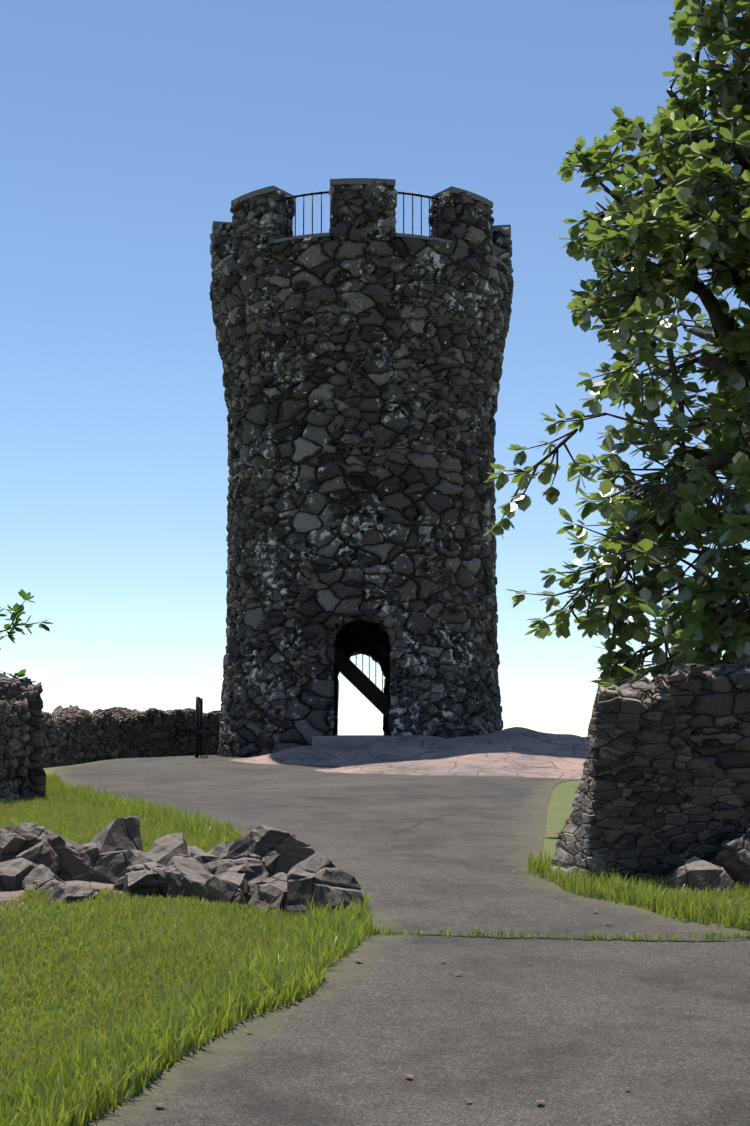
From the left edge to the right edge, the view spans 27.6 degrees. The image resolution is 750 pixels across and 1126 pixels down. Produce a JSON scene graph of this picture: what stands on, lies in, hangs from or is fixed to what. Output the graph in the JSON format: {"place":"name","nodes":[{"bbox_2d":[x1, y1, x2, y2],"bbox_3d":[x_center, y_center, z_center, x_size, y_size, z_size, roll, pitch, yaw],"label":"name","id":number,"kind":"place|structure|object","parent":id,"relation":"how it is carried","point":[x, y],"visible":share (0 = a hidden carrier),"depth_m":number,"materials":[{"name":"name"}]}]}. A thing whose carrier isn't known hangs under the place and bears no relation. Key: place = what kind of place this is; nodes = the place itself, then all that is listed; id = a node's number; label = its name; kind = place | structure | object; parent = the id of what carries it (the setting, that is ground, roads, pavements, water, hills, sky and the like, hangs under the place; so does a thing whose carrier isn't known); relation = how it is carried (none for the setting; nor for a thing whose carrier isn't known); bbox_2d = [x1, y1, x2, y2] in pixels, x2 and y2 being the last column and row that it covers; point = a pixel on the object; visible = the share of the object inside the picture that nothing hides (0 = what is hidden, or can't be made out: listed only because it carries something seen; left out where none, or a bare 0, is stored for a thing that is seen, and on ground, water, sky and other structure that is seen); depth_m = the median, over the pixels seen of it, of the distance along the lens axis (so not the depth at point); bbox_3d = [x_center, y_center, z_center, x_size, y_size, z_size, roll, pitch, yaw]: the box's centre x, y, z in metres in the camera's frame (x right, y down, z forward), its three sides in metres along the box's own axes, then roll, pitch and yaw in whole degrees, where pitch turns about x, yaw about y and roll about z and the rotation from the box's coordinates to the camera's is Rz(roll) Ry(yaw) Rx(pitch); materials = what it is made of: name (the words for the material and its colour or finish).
{"place":"outdoors","nodes":[
{"label":"outdoors","id":0,"kind":"place"},
{"bbox_2d":[334,735,389,735],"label":"tower floor slab","id":1,"kind":"structure","parent":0,"point":[361,735],"depth_m":27.13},
{"bbox_2d":[0,759,749,1125],"bbox_3d":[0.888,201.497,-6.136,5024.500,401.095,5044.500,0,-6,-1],"label":"ground","id":2,"kind":"structure","parent":0,"point":[562,797],"depth_m":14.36,"materials":[{"name":"green plant"}]},
{"bbox_2d":[0,695,29,801],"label":"stub wall","id":3,"kind":"structure","parent":2,"relation":"on","point":[14,740],"depth_m":15.40,"materials":[{"name":"stone"}]},
{"bbox_2d":[0,589,52,685],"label":"branch","id":4,"kind":"object","parent":2,"relation":"on","point":[23,594],"depth_m":16.85,"materials":[{"name":"green plant"}]},
{"bbox_2d":[0,880,123,910],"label":"dirt patch","id":5,"kind":"object","parent":2,"relation":"on","point":[6,895],"depth_m":8.73,"materials":[{"name":"beige soil"}]},
{"bbox_2d":[0,673,220,797],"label":"wall","id":6,"kind":"structure","parent":2,"relation":"on","point":[59,735],"depth_m":25.33,"materials":[{"name":"stone"}]},
{"bbox_2d":[0,815,362,915],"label":"outcrop rock","id":7,"kind":"object","parent":2,"relation":"on","point":[261,866],"visible":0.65,"depth_m":8.88,"materials":[{"name":"grey stone"}]},
{"bbox_2d":[483,0,749,689],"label":"tree","id":8,"kind":"object","parent":2,"relation":"on","point":[718,15],"depth_m":12.72,"materials":[{"name":"green plant"}]},
{"bbox_2d":[549,659,749,880],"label":"wall","id":9,"kind":"structure","parent":2,"relation":"on","point":[663,788],"depth_m":10.11,"materials":[{"name":"stone"}]},
{"bbox_2d":[665,829,749,893],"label":"boulders","id":10,"kind":"object","parent":2,"relation":"on","point":[727,865],"depth_m":9.60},
{"bbox_2d":[0,0,749,736],"label":"sky","id":11,"kind":"structure","parent":0,"point":[129,128],"materials":[{"name":"blue"}]},
{"bbox_2d":[53,755,749,1125],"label":"asphalt path","id":12,"kind":"structure","parent":0,"point":[569,1031],"depth_m":6.58,"materials":[{"name":"grey asphalt"}]},
{"bbox_2d":[195,696,202,757],"bbox_3d":[-2.982,2.815,25.855,0.060,1.081,1.161,0,-6,-3],"label":"post","id":13,"kind":"object","parent":12,"relation":"on","point":[198,726],"visible":0.88,"depth_m":25.34,"materials":[{"name":"black metal"}]},
{"bbox_2d":[108,785,749,1104],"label":"pebbles","id":14,"kind":"object","parent":12,"relation":"on","point":[408,1075],"visible":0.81,"depth_m":5.93,"materials":[{"name":"grey stone"}]},
{"bbox_2d":[261,792,749,940],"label":"path cracks","id":15,"kind":"object","parent":12,"relation":"on","point":[558,937],"visible":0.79,"depth_m":7.92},
{"bbox_2d":[358,925,749,940],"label":"crack grass","id":16,"kind":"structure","parent":12,"relation":"on","point":[592,936],"depth_m":7.93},
{"bbox_2d":[230,727,586,778],"bbox_3d":[1.498,2.859,23.073,10.430,0.752,9.450,0,-6,-1],"label":"rock outcrop","id":17,"kind":"object","parent":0,"point":[519,752],"visible":0.42,"depth_m":22.68,"materials":[{"name":"beige stone"}]},
{"bbox_2d":[312,736,384,745],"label":"door steps","id":18,"kind":"structure","parent":17,"relation":"on","point":[319,740],"depth_m":24.25,"materials":[{"name":"stone"}]},
{"bbox_2d":[209,235,513,757],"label":"tower","id":19,"kind":"structure","parent":17,"relation":"on","point":[361,378],"depth_m":25.21,"materials":[{"name":"stone"}]},
{"bbox_2d":[210,180,512,274],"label":"battlements","id":20,"kind":"object","parent":19,"relation":"attached to","point":[465,220],"visible":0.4,"depth_m":25.69,"materials":[{"name":"grey stone"}]},
{"bbox_2d":[212,178,510,238],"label":"merlon caps","id":21,"kind":"object","parent":20,"relation":"on","point":[364,181],"visible":0.17,"depth_m":25.71,"materials":[{"name":"grey stone"}]},
{"bbox_2d":[334,623,389,718],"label":"staircase","id":22,"kind":"structure","parent":19,"relation":"in","point":[346,667],"depth_m":26.89,"materials":[{"name":"black metal"}]},
{"bbox_2d":[214,233,509,271],"bbox_3d":[-0.241,-5.118,27.727,5.288,0.058,5.288,0,-6,-1],"label":"tower coping","id":23,"kind":"object","parent":19,"relation":"on","point":[398,235],"visible":0.21,"depth_m":25.29,"materials":[{"name":"grey stone"}]},
{"bbox_2d":[230,191,492,254],"bbox_3d":[-0.241,-5.551,27.774,4.753,0.832,4.756,0,-6,-1],"label":"tower railing","id":24,"kind":"object","parent":23,"relation":"on","point":[403,193],"visible":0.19,"depth_m":25.62,"materials":[{"name":"black metal"}]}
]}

